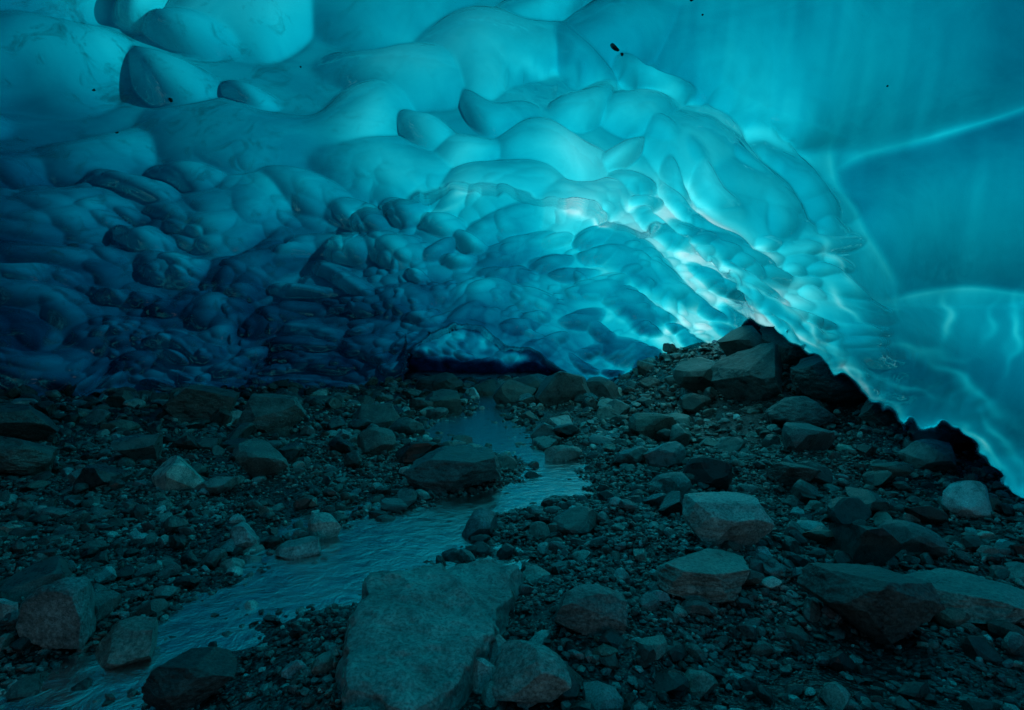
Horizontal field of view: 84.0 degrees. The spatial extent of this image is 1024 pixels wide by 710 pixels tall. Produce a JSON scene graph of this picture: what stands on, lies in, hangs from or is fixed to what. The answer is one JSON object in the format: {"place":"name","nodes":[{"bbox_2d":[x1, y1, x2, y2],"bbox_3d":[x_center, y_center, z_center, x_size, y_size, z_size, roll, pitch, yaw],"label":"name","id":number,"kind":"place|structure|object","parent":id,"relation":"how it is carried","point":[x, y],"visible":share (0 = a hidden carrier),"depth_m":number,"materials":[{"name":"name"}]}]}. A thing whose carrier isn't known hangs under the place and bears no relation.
{"place":"outdoors","nodes":[
{"label":"outdoors","id":0,"kind":"place"},
{"bbox_2d":[0,395,593,709],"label":"meltwater stream","id":1,"kind":"structure","parent":0,"point":[411,540],"depth_m":3.22,"materials":[{"name":"liquid"}]},
{"bbox_2d":[274,536,320,559],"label":"boulder","id":2,"kind":"object","parent":1,"relation":"on","point":[303,547],"visible":0.84,"depth_m":3.37,"materials":[{"name":"grey stone"}]},
{"bbox_2d":[461,508,497,537],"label":"boulder","id":3,"kind":"object","parent":1,"relation":"on","point":[482,521],"visible":0.78,"depth_m":3.72,"materials":[{"name":"grey stone"}]},
{"bbox_2d":[0,0,1023,498],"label":"ice cave","id":4,"kind":"structure","parent":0,"point":[368,190],"depth_m":6.47},
{"bbox_2d":[92,0,887,133],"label":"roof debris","id":5,"kind":"object","parent":4,"relation":"on","point":[614,47],"visible":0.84,"depth_m":5.21,"materials":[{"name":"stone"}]},
{"bbox_2d":[0,329,1023,709],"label":"ground","id":6,"kind":"structure","parent":0,"point":[886,663],"depth_m":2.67,"materials":[{"name":"grey gravel"}]},
{"bbox_2d":[0,436,57,475],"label":"boulder","id":7,"kind":"object","parent":6,"relation":"on","point":[21,457],"visible":0.84,"depth_m":4.85,"materials":[{"name":"grey stone"}]},
{"bbox_2d":[0,403,59,440],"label":"boulder","id":8,"kind":"object","parent":6,"relation":"on","point":[24,421],"visible":0.83,"depth_m":6.02,"materials":[{"name":"grey stone"}]},
{"bbox_2d":[16,576,96,649],"bbox_3d":[-1.887,1.074,2.398,0.306,0.313,0.241,0,1,0],"label":"boulder","id":9,"kind":"object","parent":6,"relation":"on","point":[58,614],"visible":0.99,"depth_m":2.29,"materials":[{"name":"grey stone"}]},
{"bbox_2d":[95,616,157,667],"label":"boulder","id":10,"kind":"object","parent":6,"relation":"on","point":[128,640],"visible":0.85,"depth_m":2.27,"materials":[{"name":"grey stone"}]},
{"bbox_2d":[141,646,236,709],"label":"boulder","id":11,"kind":"object","parent":6,"relation":"on","point":[191,678],"visible":1,"depth_m":1.93,"materials":[{"name":"grey stone"}]},
{"bbox_2d":[161,384,239,422],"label":"boulder","id":12,"kind":"object","parent":6,"relation":"on","point":[190,402],"visible":0.86,"depth_m":8.21,"materials":[{"name":"grey stone"}]},
{"bbox_2d":[231,521,259,549],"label":"boulder","id":13,"kind":"object","parent":6,"relation":"on","point":[244,536],"visible":0.77,"depth_m":3.47,"materials":[{"name":"grey stone"}]},
{"bbox_2d":[232,438,287,477],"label":"boulder","id":14,"kind":"object","parent":6,"relation":"on","point":[257,457],"visible":0.88,"depth_m":5.09,"materials":[{"name":"grey stone"}]},
{"bbox_2d":[237,393,305,435],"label":"boulder","id":15,"kind":"object","parent":6,"relation":"on","point":[280,414],"visible":0.9,"depth_m":7.36,"materials":[{"name":"grey stone"}]},
{"bbox_2d":[308,512,340,539],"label":"boulder","id":16,"kind":"object","parent":6,"relation":"on","point":[323,525],"visible":0.77,"depth_m":3.69,"materials":[{"name":"grey stone"}]},
{"bbox_2d":[343,706,370,709],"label":"boulder","id":17,"kind":"object","parent":6,"relation":"on","point":[362,708],"visible":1,"depth_m":1.68,"materials":[{"name":"grey stone"}]},
{"bbox_2d":[355,403,396,428],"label":"boulder","id":18,"kind":"object","parent":6,"relation":"on","point":[382,415],"visible":0.68,"depth_m":8.28,"materials":[{"name":"grey stone"}]},
{"bbox_2d":[357,427,395,455],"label":"boulder","id":19,"kind":"object","parent":6,"relation":"on","point":[373,441],"visible":0.85,"depth_m":6.22,"materials":[{"name":"grey stone"}]},
{"bbox_2d":[335,559,523,709],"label":"flat rock","id":20,"kind":"object","parent":6,"relation":"on","point":[420,638],"visible":0.96,"depth_m":2.06,"materials":[{"name":"grey stone"}]},
{"bbox_2d":[415,372,463,392],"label":"boulder","id":21,"kind":"object","parent":6,"relation":"on","point":[444,380],"visible":0.62,"depth_m":12.96,"materials":[{"name":"grey stone"}]},
{"bbox_2d":[425,389,461,413],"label":"boulder","id":22,"kind":"object","parent":6,"relation":"on","point":[449,400],"visible":0.58,"depth_m":10.32,"materials":[{"name":"grey stone"}]},
{"bbox_2d":[403,446,501,493],"bbox_3d":[-0.504,1.004,5.013,0.828,0.346,0.668,0,1,0],"label":"boulder","id":23,"kind":"object","parent":6,"relation":"on","point":[445,469],"visible":0.98,"depth_m":4.77,"materials":[{"name":"grey stone"}]},
{"bbox_2d":[470,379,499,394],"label":"boulder","id":24,"kind":"object","parent":6,"relation":"on","point":[488,387],"visible":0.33,"depth_m":13.41,"materials":[{"name":"grey stone"}]},
{"bbox_2d":[0,327,1023,709],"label":"stones","id":25,"kind":"object","parent":6,"relation":"on","point":[598,695],"visible":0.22,"depth_m":3.38,"materials":[{"name":"grey stone"}]},
{"bbox_2d":[0,323,1023,621],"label":"cobbles","id":26,"kind":"object","parent":6,"relation":"on","point":[886,541],"visible":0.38,"depth_m":5.33,"materials":[{"name":"stone"}]},
{"bbox_2d":[492,379,535,404],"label":"boulder","id":27,"kind":"object","parent":6,"relation":"on","point":[510,391],"visible":0.64,"depth_m":11.28,"materials":[{"name":"grey stone"}]},
{"bbox_2d":[513,373,546,394],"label":"boulder","id":28,"kind":"object","parent":6,"relation":"on","point":[534,380],"visible":0.25,"depth_m":13.00,"materials":[{"name":"grey stone"}]},
{"bbox_2d":[491,640,570,702],"bbox_3d":[0.051,1.065,1.893,0.279,0.200,0.222,0,1,0],"label":"boulder","id":29,"kind":"object","parent":6,"relation":"on","point":[527,671],"visible":0.96,"depth_m":1.82,"materials":[{"name":"grey stone"}]},
{"bbox_2d":[522,564,551,583],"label":"boulder","id":30,"kind":"object","parent":6,"relation":"on","point":[533,573],"visible":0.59,"depth_m":2.84,"materials":[{"name":"grey stone"}]},
{"bbox_2d":[534,371,590,405],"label":"boulder","id":31,"kind":"object","parent":6,"relation":"on","point":[559,387],"visible":0.69,"depth_m":10.69,"materials":[{"name":"grey stone"}]},
{"bbox_2d":[554,584,627,635],"bbox_3d":[0.318,1.048,2.339,0.301,0.190,0.219,0,1,0],"label":"boulder","id":32,"kind":"object","parent":6,"relation":"on","point":[591,609],"visible":0.94,"depth_m":2.25,"materials":[{"name":"grey stone"}]},
{"bbox_2d":[586,376,620,399],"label":"boulder","id":33,"kind":"object","parent":6,"relation":"on","point":[599,387],"visible":0.52,"depth_m":12.13,"materials":[{"name":"grey stone"}]},
{"bbox_2d":[628,413,676,438],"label":"boulder","id":34,"kind":"object","parent":6,"relation":"on","point":[650,425],"visible":0.66,"depth_m":7.39,"materials":[{"name":"grey stone"}]},
{"bbox_2d":[651,472,691,494],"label":"boulder","id":35,"kind":"object","parent":6,"relation":"on","point":[677,481],"visible":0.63,"depth_m":4.53,"materials":[{"name":"grey stone"}]},
{"bbox_2d":[673,357,714,392],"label":"boulder","id":36,"kind":"object","parent":6,"relation":"on","point":[694,375],"visible":0.63,"depth_m":10.02,"materials":[{"name":"grey stone"}]},
{"bbox_2d":[655,549,750,602],"bbox_3d":[0.930,1.074,2.804,0.482,0.165,0.390,0,1,0],"label":"boulder","id":37,"kind":"object","parent":6,"relation":"on","point":[713,575],"visible":0.99,"depth_m":2.65,"materials":[{"name":"grey stone"}]},
{"bbox_2d":[682,491,774,547],"bbox_3d":[1.251,0.993,3.305,0.511,0.330,0.392,0,1,0],"label":"boulder","id":38,"kind":"object","parent":6,"relation":"on","point":[712,519],"visible":0.89,"depth_m":3.19,"materials":[{"name":"grey stone"}]},
{"bbox_2d":[717,325,762,355],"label":"boulder","id":39,"kind":"object","parent":6,"relation":"on","point":[743,337],"visible":0.6,"depth_m":9.96,"materials":[{"name":"grey stone"}]},
{"bbox_2d":[711,343,782,400],"bbox_3d":[3.828,0.307,9.008,1.297,1.012,0.922,0,1,0],"label":"boulder","id":40,"kind":"object","parent":6,"relation":"on","point":[755,373],"visible":0.87,"depth_m":8.85,"materials":[{"name":"grey stone"}]},
{"bbox_2d":[760,327,813,363],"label":"boulder","id":41,"kind":"object","parent":6,"relation":"on","point":[791,354],"visible":0.09,"depth_m":9.34,"materials":[{"name":"grey stone"}]},
{"bbox_2d":[759,462,820,485],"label":"boulder","id":42,"kind":"object","parent":6,"relation":"on","point":[787,474],"visible":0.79,"depth_m":4.78,"materials":[{"name":"grey stone"}]},
{"bbox_2d":[764,396,838,426],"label":"boulder","id":43,"kind":"object","parent":6,"relation":"on","point":[798,409],"visible":0.78,"depth_m":7.39,"materials":[{"name":"grey stone"}]},
{"bbox_2d":[782,422,834,451],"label":"boulder","id":44,"kind":"object","parent":6,"relation":"on","point":[798,437],"visible":0.8,"depth_m":5.85,"materials":[{"name":"grey stone"}]},
{"bbox_2d":[790,355,865,403],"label":"boulder","id":45,"kind":"object","parent":6,"relation":"on","point":[812,377],"visible":0.47,"depth_m":8.03,"materials":[{"name":"grey stone"}]},
{"bbox_2d":[797,562,945,644],"bbox_3d":[1.556,1.077,2.524,0.454,0.290,0.398,0,1,0],"label":"boulder","id":46,"kind":"object","parent":6,"relation":"on","point":[878,604],"visible":0.97,"depth_m":2.37,"materials":[{"name":"grey stone"}]},
{"bbox_2d":[858,400,899,426],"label":"boulder","id":47,"kind":"object","parent":6,"relation":"on","point":[871,414],"visible":0.29,"depth_m":6.87,"materials":[{"name":"grey stone"}]},
{"bbox_2d":[907,423,972,446],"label":"boulder","id":48,"kind":"object","parent":6,"relation":"on","point":[960,440],"visible":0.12,"depth_m":5.75,"materials":[{"name":"black stone"}]},
{"bbox_2d":[903,568,1023,623],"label":"boulder","id":49,"kind":"object","parent":6,"relation":"on","point":[978,599],"visible":0.6,"depth_m":2.53,"materials":[{"name":"grey stone"}]}
]}

